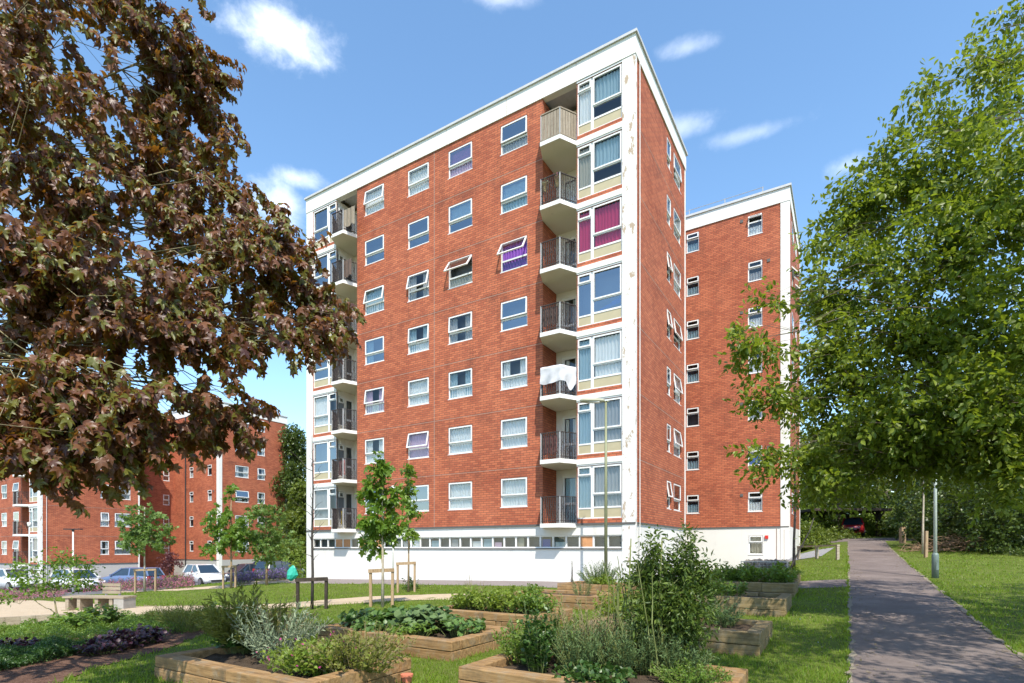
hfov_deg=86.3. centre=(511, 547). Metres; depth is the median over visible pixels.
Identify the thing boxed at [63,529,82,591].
street lamp
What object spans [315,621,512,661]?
raised bed
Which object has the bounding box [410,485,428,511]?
window
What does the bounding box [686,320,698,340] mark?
window
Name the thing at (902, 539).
timber bollard
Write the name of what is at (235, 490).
window
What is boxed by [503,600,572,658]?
wispy stalks
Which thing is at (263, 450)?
window
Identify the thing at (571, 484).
balcony door
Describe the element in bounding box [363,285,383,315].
window
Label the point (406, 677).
flower pot
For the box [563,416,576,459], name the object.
balcony door
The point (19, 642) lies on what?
border plant
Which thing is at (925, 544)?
timber stake
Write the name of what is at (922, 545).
young tree
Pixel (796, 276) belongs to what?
window
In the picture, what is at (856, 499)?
woodland tree
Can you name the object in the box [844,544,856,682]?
path edging
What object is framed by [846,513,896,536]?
woodland shrub
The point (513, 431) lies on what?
window
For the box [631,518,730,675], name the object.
tall bush
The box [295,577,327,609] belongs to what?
stake frame
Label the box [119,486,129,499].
window
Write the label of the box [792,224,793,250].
window
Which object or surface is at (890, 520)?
woodland shrub
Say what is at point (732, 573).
potato plant
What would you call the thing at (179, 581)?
flowering hedge
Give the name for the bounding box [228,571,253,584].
lavender plant
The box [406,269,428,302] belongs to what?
window
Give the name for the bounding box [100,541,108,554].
window
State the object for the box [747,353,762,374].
window
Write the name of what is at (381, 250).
window
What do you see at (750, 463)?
window
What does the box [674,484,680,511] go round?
window
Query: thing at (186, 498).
apartment block
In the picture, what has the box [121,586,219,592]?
pale path
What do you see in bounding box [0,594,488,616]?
sandy path
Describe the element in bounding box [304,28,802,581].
apartment block
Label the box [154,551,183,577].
plum shrub
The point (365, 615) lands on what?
squash plant
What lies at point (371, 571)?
stake frame
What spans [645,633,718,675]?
blue green herb
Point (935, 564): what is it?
street lamp
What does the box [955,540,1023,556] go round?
ground cover
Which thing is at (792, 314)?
window
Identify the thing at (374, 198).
window
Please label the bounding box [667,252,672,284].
window
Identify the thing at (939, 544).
brushwood pile
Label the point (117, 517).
window
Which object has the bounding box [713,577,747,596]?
bean plant
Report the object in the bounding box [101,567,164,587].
parked car
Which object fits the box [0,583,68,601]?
flowering hedge
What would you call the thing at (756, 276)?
window
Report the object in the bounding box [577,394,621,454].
bay window
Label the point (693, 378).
window
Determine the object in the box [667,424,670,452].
window
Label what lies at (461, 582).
pavement
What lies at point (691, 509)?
window
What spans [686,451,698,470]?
window
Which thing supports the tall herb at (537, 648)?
on the raised bed at (498, 668)
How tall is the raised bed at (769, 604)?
0.960 m
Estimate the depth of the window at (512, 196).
24.00 m
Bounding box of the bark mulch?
[0,613,258,682]
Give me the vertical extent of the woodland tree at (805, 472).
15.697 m
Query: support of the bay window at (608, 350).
in the apartment block at (468, 246)
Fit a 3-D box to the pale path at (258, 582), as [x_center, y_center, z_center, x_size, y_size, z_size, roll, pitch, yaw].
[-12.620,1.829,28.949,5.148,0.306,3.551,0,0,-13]
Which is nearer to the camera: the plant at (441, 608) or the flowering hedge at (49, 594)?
the plant at (441, 608)
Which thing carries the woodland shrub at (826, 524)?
on the ground at (840, 615)
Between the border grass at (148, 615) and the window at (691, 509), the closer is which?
the border grass at (148, 615)
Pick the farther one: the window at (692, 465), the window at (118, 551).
the window at (118, 551)
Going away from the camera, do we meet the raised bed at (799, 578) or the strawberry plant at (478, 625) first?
the strawberry plant at (478, 625)
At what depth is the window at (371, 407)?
28.44 m
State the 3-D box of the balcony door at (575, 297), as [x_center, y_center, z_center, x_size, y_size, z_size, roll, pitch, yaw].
[2.561,-9.895,23.919,0.700,2.110,0.169,0,0,32]
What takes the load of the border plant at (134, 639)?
on the bark mulch
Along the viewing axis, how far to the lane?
39.86 m
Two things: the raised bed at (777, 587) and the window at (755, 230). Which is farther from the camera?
the window at (755, 230)
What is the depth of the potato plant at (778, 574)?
14.11 m
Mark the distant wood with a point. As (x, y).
(875, 507)
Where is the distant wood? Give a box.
[800,476,1001,521]
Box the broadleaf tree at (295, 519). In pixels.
[275,478,305,577]
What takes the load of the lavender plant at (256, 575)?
on the ground at (840, 615)
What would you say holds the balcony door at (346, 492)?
in the apartment block at (468, 246)
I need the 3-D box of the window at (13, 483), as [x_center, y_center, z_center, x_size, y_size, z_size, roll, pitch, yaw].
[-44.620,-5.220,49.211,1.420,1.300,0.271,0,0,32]
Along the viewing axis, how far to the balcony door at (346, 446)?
30.75 m
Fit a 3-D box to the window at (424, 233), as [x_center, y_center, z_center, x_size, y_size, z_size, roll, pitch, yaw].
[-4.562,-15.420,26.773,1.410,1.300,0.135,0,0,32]
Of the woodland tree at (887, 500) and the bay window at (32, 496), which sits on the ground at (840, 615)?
the woodland tree at (887, 500)
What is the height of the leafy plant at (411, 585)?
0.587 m
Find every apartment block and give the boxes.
[0,378,287,582]
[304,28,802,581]
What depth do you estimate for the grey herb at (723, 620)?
8.93 m
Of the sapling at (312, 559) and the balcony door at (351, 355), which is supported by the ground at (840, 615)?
the sapling at (312, 559)
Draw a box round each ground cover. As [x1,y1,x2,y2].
[0,607,222,644]
[0,635,88,670]
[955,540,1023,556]
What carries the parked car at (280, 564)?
on the car park
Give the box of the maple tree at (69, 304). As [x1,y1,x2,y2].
[0,0,366,518]
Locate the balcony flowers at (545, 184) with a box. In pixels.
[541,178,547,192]
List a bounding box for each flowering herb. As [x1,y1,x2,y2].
[256,631,369,676]
[296,629,410,675]
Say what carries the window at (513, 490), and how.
in the apartment block at (468, 246)
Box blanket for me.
[540,364,575,389]
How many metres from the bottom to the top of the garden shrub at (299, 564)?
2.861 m
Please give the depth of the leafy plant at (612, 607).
9.68 m
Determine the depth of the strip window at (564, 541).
24.49 m
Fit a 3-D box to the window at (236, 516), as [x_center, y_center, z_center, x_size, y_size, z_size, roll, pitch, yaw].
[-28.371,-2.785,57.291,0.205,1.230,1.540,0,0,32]
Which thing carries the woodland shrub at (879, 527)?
on the ground at (840, 615)
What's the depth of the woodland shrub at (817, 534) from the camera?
36.94 m
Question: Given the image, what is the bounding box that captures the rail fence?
[797,544,839,559]
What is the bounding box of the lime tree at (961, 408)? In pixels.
[713,0,1023,528]
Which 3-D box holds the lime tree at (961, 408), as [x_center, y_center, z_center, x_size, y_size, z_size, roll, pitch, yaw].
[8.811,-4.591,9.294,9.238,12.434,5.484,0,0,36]
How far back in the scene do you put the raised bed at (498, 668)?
5.83 m
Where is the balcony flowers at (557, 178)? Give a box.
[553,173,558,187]
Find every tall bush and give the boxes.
[602,524,684,663]
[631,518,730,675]
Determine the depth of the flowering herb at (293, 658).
5.96 m
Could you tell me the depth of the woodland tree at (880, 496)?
74.97 m
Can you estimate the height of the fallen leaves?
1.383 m
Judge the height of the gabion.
1.019 m
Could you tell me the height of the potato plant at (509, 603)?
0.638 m
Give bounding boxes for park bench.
[62,583,136,610]
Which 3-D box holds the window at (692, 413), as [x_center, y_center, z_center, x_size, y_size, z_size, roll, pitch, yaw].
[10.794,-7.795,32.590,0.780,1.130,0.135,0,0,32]
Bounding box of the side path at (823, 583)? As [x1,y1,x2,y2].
[798,579,846,587]
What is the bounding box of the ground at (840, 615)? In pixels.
[3,536,1023,682]
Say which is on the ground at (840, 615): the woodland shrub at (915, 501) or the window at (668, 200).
the woodland shrub at (915, 501)
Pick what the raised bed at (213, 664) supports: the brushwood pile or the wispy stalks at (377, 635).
the wispy stalks at (377, 635)
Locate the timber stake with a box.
[924,531,927,557]
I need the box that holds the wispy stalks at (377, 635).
[321,620,419,661]
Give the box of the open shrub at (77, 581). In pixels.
[0,546,105,617]
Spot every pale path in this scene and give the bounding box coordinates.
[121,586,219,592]
[220,579,294,587]
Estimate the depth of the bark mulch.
7.58 m
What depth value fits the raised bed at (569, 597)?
13.82 m
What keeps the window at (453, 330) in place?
in the apartment block at (468, 246)
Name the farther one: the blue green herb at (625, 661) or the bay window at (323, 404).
the bay window at (323, 404)
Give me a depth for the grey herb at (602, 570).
17.18 m
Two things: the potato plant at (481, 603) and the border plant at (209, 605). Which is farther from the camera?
the border plant at (209, 605)
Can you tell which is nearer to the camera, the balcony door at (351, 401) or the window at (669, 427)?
the window at (669, 427)
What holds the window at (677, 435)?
in the apartment block at (468, 246)
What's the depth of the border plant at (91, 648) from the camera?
8.19 m
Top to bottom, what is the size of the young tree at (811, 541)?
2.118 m
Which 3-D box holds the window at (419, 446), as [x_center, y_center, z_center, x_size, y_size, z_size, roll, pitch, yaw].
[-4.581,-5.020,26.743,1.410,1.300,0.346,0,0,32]
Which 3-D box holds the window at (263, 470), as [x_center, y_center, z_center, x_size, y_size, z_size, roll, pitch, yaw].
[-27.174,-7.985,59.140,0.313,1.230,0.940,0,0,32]
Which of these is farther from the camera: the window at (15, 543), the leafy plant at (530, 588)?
the window at (15, 543)
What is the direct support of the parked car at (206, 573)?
on the car park
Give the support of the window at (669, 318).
in the apartment block at (468, 246)
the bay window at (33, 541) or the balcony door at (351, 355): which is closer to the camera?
the balcony door at (351, 355)
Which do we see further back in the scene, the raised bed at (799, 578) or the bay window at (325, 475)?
the bay window at (325, 475)
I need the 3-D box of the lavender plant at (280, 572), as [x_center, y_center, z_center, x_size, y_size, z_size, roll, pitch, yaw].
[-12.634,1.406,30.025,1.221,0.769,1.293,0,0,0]
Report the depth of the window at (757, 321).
30.84 m
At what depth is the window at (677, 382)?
26.69 m
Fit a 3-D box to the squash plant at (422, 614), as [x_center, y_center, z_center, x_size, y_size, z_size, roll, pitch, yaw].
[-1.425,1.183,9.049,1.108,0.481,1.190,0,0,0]
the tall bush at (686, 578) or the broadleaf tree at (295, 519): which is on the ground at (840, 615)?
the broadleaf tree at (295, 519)
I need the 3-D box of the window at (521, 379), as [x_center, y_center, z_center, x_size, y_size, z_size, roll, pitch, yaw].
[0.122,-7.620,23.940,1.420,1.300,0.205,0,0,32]
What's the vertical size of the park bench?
0.970 m
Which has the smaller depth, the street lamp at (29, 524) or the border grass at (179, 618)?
the border grass at (179, 618)
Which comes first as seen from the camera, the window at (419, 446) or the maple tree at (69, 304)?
the maple tree at (69, 304)
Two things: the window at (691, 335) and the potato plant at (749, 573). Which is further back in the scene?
the window at (691, 335)
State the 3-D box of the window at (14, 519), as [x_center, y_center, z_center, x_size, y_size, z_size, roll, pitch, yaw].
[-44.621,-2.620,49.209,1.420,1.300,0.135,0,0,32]
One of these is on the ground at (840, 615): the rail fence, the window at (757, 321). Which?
the rail fence
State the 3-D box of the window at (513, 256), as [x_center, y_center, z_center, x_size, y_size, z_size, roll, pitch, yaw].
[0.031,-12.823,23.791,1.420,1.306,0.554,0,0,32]
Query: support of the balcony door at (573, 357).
in the apartment block at (468, 246)
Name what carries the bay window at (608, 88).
in the apartment block at (468, 246)
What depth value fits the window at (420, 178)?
26.86 m
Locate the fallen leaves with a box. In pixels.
[769,555,1023,682]
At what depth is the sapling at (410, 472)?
19.46 m
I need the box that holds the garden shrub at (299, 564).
[281,546,305,577]
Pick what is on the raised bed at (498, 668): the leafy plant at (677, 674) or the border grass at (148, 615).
the leafy plant at (677, 674)
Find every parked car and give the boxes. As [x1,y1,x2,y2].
[0,568,37,590]
[50,568,106,591]
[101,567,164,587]
[183,564,226,584]
[224,563,256,580]
[253,560,304,579]
[840,517,864,535]
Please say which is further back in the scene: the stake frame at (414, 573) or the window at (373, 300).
the window at (373, 300)
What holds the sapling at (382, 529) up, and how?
on the ground at (840, 615)
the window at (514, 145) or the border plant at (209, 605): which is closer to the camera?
the border plant at (209, 605)
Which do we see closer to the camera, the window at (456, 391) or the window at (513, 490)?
the window at (513, 490)
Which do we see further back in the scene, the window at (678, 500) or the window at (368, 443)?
the window at (368, 443)
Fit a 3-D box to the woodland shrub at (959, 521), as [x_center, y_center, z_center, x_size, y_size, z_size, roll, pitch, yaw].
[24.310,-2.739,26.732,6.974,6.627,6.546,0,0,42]
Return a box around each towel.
[340,460,344,475]
[342,258,351,277]
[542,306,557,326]
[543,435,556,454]
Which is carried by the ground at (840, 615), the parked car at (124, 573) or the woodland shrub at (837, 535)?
the woodland shrub at (837, 535)
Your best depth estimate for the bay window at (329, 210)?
30.16 m
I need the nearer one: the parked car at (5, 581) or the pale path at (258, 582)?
the pale path at (258, 582)
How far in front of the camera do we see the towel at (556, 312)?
22.17 m
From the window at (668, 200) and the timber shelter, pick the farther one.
the timber shelter
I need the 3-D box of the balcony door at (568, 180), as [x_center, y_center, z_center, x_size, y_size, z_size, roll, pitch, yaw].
[2.561,-15.095,23.919,0.700,2.110,0.170,0,0,32]
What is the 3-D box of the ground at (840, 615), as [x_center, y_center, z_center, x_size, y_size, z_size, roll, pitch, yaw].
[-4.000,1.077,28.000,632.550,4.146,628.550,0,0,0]
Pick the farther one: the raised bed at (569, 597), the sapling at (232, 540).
the sapling at (232, 540)
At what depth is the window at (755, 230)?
30.82 m
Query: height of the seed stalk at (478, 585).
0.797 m
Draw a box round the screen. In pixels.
[344,206,354,226]
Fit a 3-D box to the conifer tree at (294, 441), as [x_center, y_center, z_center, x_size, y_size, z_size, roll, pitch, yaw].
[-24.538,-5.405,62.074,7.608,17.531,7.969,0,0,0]
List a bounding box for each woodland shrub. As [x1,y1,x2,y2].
[800,504,850,534]
[800,518,832,551]
[800,522,872,540]
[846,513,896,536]
[873,505,901,536]
[881,505,898,535]
[882,475,955,539]
[890,486,960,537]
[897,465,1020,546]
[918,442,1023,550]
[947,452,1023,554]
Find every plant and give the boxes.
[0,637,41,646]
[43,607,110,628]
[72,638,131,655]
[76,602,126,623]
[87,629,149,651]
[113,623,169,643]
[188,580,291,653]
[193,601,230,611]
[210,629,262,653]
[226,600,320,660]
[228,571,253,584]
[244,611,332,653]
[245,569,264,580]
[258,568,281,580]
[270,567,288,579]
[337,607,392,626]
[350,618,395,631]
[372,603,421,627]
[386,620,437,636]
[390,604,456,634]
[401,576,418,589]
[431,606,452,629]
[432,614,485,637]
[447,586,486,609]
[471,586,508,611]
[491,585,530,613]
[492,618,560,664]
[512,584,557,614]
[520,583,544,593]
[551,659,636,682]
[585,573,617,584]
[592,580,633,621]
[648,657,733,682]
[711,562,744,581]
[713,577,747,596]
[737,563,771,581]
[757,561,801,582]
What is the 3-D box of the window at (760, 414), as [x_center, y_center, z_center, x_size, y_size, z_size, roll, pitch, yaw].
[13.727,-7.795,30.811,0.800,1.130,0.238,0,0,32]
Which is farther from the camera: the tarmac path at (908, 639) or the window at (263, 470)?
the window at (263, 470)
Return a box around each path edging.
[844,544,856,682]
[881,541,1023,659]
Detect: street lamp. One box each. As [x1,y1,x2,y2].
[27,522,31,587]
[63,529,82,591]
[390,485,395,567]
[580,398,609,571]
[932,479,938,577]
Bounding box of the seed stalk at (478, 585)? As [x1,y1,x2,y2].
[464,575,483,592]
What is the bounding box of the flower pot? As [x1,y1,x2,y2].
[400,673,412,682]
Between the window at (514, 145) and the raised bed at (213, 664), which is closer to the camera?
the raised bed at (213, 664)
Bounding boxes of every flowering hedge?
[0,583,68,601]
[62,570,195,592]
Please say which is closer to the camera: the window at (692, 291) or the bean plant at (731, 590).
the bean plant at (731, 590)
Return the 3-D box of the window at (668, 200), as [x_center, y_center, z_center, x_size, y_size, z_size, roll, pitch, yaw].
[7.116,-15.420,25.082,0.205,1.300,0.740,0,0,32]
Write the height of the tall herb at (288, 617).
0.871 m
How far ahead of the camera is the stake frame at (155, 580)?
28.83 m
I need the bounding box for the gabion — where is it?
[741,558,789,568]
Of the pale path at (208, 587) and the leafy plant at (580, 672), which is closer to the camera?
the leafy plant at (580, 672)
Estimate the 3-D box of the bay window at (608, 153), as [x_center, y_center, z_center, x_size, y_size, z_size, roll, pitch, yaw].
[3.511,-15.280,21.833,1.940,2.220,0.190,0,0,32]
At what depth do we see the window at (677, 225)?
26.61 m
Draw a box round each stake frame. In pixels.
[133,569,156,592]
[221,565,236,588]
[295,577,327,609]
[368,568,393,606]
[396,562,415,592]
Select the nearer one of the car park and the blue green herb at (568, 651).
the blue green herb at (568, 651)
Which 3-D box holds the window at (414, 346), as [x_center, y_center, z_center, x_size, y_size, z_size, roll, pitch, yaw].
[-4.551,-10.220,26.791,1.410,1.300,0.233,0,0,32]
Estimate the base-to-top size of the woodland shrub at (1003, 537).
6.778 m
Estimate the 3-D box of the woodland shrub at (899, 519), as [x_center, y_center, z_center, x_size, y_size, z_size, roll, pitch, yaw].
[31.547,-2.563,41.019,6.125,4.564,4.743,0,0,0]
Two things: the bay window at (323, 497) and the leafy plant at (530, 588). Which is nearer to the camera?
the leafy plant at (530, 588)
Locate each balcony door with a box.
[346,399,352,429]
[346,446,352,479]
[346,492,352,528]
[347,353,352,380]
[563,236,576,267]
[563,296,576,331]
[563,356,576,395]
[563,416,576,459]
[563,475,576,522]
[564,176,576,203]
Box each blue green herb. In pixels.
[545,619,614,671]
[573,612,664,673]
[606,620,691,675]
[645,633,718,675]
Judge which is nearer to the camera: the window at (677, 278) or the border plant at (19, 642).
the border plant at (19, 642)
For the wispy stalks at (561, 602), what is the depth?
6.62 m
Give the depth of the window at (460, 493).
25.53 m
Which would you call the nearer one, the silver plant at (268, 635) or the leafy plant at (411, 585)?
the silver plant at (268, 635)
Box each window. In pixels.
[1,485,6,498]
[1,513,6,526]
[1,541,6,554]
[12,483,18,491]
[12,541,18,550]
[13,512,18,521]
[29,479,36,501]
[29,506,36,531]
[30,537,36,561]
[100,512,108,526]
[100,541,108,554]
[114,541,130,554]
[115,513,128,526]
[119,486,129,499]
[208,490,211,500]
[235,465,247,477]
[235,490,248,502]
[235,515,247,525]
[257,448,264,455]
[257,468,264,479]
[257,492,264,503]
[313,200,337,248]
[313,390,337,434]
[313,438,337,480]
[314,247,337,288]
[314,356,337,387]
[314,486,337,526]
[314,535,621,547]
[363,183,383,216]
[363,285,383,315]
[364,336,383,365]
[364,387,383,414]
[364,437,383,464]
[365,234,383,265]
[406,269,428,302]
[406,431,428,459]
[407,162,428,197]
[407,216,428,249]
[407,323,428,354]
[408,377,428,406]
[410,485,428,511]
[444,254,471,289]
[448,198,471,234]
[448,311,472,344]
[448,368,472,399]
[449,141,472,178]
[449,425,472,454]
[449,481,471,509]
[497,235,527,273]
[500,115,527,155]
[500,175,527,214]
[500,296,527,331]
[500,357,527,390]
[500,477,527,507]
[501,417,526,448]
[577,60,621,135]
[577,127,621,199]
[577,194,621,263]
[577,261,621,326]
[577,328,621,390]
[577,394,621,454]
[577,461,621,518]
[667,138,670,171]
[667,195,670,227]
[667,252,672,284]
[667,309,672,340]
[667,367,670,396]
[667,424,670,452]
[667,481,672,509]
[674,154,681,192]
[674,209,680,244]
[674,264,680,299]
[674,319,682,352]
[674,373,682,405]
[674,428,682,458]
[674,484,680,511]
[686,232,698,253]
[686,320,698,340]
[686,363,698,383]
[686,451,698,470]
[687,276,698,296]
[687,407,698,426]
[687,495,698,513]
[747,213,762,236]
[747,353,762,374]
[748,260,762,281]
[748,307,762,327]
[748,400,762,419]
[748,445,762,465]
[748,492,762,511]
[748,536,762,554]
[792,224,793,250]
[792,266,801,284]
[792,314,793,338]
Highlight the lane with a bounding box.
[829,538,957,542]
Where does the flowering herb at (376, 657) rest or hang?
on the raised bed at (213, 664)
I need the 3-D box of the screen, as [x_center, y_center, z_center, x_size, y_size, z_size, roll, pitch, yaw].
[-8.436,-17.173,28.338,0.850,0.954,0.037,0,0,32]
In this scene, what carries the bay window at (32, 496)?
in the apartment block at (186, 498)
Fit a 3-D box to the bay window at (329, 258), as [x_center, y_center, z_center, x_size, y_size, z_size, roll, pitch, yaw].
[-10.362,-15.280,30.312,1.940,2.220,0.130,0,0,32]
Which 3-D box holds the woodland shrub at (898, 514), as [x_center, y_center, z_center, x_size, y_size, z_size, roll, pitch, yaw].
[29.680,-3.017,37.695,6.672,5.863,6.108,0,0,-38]
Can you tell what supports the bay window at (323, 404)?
in the apartment block at (468, 246)
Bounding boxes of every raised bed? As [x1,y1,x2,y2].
[154,641,410,682]
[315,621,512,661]
[441,605,572,630]
[458,651,747,682]
[506,589,615,610]
[557,581,643,596]
[588,613,772,656]
[695,591,791,616]
[715,579,797,596]
[720,573,800,584]
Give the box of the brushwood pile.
[892,530,984,551]
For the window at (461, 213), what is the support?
in the apartment block at (468, 246)
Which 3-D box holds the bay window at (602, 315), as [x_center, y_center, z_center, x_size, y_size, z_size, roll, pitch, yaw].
[3.508,-10.080,21.829,1.940,2.220,0.180,0,0,32]
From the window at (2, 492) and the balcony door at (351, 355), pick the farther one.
the window at (2, 492)
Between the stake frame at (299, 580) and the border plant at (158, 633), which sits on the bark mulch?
the border plant at (158, 633)
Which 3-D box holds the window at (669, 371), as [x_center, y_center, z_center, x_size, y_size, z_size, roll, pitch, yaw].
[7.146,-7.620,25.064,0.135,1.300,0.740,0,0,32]
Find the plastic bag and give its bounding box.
[287,565,297,580]
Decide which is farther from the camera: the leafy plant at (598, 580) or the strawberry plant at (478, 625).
the leafy plant at (598, 580)
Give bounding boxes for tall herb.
[228,591,317,653]
[519,607,556,672]
[550,608,575,663]
[570,577,592,595]
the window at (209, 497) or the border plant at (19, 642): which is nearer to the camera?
the border plant at (19, 642)
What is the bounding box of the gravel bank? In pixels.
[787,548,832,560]
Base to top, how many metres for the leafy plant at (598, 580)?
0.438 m
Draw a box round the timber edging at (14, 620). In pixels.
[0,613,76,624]
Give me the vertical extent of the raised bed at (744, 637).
0.864 m
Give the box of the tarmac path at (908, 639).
[846,540,1023,682]
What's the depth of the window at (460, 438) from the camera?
25.56 m
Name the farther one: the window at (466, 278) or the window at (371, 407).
the window at (371, 407)
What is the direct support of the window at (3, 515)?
in the apartment block at (186, 498)
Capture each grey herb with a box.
[577,560,623,583]
[701,598,748,627]
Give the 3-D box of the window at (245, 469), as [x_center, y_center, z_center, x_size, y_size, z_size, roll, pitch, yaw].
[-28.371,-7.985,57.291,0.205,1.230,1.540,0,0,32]
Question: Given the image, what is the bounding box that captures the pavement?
[241,579,564,587]
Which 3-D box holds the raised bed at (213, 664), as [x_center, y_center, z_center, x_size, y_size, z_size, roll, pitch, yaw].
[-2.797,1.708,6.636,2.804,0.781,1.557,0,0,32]
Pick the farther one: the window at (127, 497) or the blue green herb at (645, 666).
the window at (127, 497)
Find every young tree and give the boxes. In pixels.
[771,428,820,577]
[789,518,822,570]
[907,469,942,553]
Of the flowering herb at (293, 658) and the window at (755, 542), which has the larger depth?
the window at (755, 542)
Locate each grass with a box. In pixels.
[138,601,189,623]
[152,595,212,632]
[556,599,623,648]
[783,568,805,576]
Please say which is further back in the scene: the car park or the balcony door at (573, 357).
the car park
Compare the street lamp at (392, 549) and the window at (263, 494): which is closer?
the street lamp at (392, 549)
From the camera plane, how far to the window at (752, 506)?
30.86 m
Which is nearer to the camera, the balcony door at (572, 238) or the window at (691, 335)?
the balcony door at (572, 238)
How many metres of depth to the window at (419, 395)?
26.88 m
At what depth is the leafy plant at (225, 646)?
7.16 m
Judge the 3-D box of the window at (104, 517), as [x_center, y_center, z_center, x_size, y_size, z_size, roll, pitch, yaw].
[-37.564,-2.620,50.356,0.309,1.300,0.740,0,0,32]
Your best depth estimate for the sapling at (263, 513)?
26.33 m
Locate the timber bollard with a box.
[899,527,905,542]
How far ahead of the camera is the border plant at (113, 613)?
11.99 m
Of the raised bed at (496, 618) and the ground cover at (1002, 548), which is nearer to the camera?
the raised bed at (496, 618)
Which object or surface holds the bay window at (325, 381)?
in the apartment block at (468, 246)
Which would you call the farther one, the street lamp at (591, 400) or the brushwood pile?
the brushwood pile
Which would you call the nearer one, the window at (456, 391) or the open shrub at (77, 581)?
the open shrub at (77, 581)
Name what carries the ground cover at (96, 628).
on the bark mulch
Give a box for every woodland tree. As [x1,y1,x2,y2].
[800,411,891,525]
[800,421,832,521]
[844,472,915,516]
[849,362,964,516]
[889,373,1022,535]
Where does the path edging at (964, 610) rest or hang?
on the ground at (840, 615)
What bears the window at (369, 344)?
in the apartment block at (468, 246)
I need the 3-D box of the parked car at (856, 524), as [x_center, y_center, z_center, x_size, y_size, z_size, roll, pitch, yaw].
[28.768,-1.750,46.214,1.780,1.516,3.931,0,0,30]
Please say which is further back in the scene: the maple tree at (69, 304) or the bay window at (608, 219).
the bay window at (608, 219)
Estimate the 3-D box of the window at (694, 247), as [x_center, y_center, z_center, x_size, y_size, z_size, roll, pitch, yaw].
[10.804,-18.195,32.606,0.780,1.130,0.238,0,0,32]
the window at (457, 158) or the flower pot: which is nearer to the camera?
the flower pot
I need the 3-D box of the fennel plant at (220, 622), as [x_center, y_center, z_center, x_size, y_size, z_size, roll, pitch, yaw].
[-3.644,0.932,7.421,1.234,0.996,1.339,0,0,29]
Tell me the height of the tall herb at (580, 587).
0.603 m
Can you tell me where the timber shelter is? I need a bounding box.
[800,508,891,536]
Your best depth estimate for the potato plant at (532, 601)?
10.98 m
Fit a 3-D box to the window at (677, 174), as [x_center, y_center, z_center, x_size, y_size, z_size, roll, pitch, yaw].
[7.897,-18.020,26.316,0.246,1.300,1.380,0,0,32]
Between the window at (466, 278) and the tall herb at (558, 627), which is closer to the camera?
the tall herb at (558, 627)
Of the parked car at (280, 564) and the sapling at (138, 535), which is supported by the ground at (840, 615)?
the sapling at (138, 535)
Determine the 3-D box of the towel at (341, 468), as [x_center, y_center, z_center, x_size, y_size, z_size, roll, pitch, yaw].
[-8.938,-4.176,28.658,0.500,0.848,0.040,0,0,32]
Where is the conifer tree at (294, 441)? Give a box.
[264,422,305,558]
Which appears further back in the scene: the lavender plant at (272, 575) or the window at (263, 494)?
the window at (263, 494)
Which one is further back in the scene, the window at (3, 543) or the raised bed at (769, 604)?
the window at (3, 543)
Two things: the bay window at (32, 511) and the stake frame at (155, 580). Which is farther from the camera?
the bay window at (32, 511)
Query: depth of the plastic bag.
14.61 m
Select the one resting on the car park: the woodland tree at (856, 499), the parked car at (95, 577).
the parked car at (95, 577)
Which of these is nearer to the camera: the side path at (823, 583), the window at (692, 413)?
the side path at (823, 583)
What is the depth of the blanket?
22.07 m
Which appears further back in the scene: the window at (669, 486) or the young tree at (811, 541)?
the window at (669, 486)
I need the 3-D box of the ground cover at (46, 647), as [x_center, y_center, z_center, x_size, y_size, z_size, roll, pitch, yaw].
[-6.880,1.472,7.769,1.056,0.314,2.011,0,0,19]
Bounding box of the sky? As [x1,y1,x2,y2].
[0,0,1023,514]
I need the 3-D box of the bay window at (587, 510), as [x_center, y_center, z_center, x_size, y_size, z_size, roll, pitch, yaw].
[3.511,-2.280,21.833,1.940,2.220,0.190,0,0,32]
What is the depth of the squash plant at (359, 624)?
8.77 m
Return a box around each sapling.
[116,502,179,591]
[198,483,263,587]
[237,500,302,585]
[290,445,323,609]
[354,451,410,606]
[399,462,425,591]
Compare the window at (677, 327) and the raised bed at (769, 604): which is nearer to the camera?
the raised bed at (769, 604)
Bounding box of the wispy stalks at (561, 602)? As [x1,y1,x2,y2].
[540,592,628,650]
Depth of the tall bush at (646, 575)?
6.16 m
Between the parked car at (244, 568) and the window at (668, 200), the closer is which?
the window at (668, 200)
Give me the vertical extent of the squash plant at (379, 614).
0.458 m
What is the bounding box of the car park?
[0,578,229,599]
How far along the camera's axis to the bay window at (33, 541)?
47.25 m
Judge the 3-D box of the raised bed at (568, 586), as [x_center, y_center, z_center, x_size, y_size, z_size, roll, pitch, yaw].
[2.917,1.536,17.003,2.611,0.874,1.505,0,0,32]

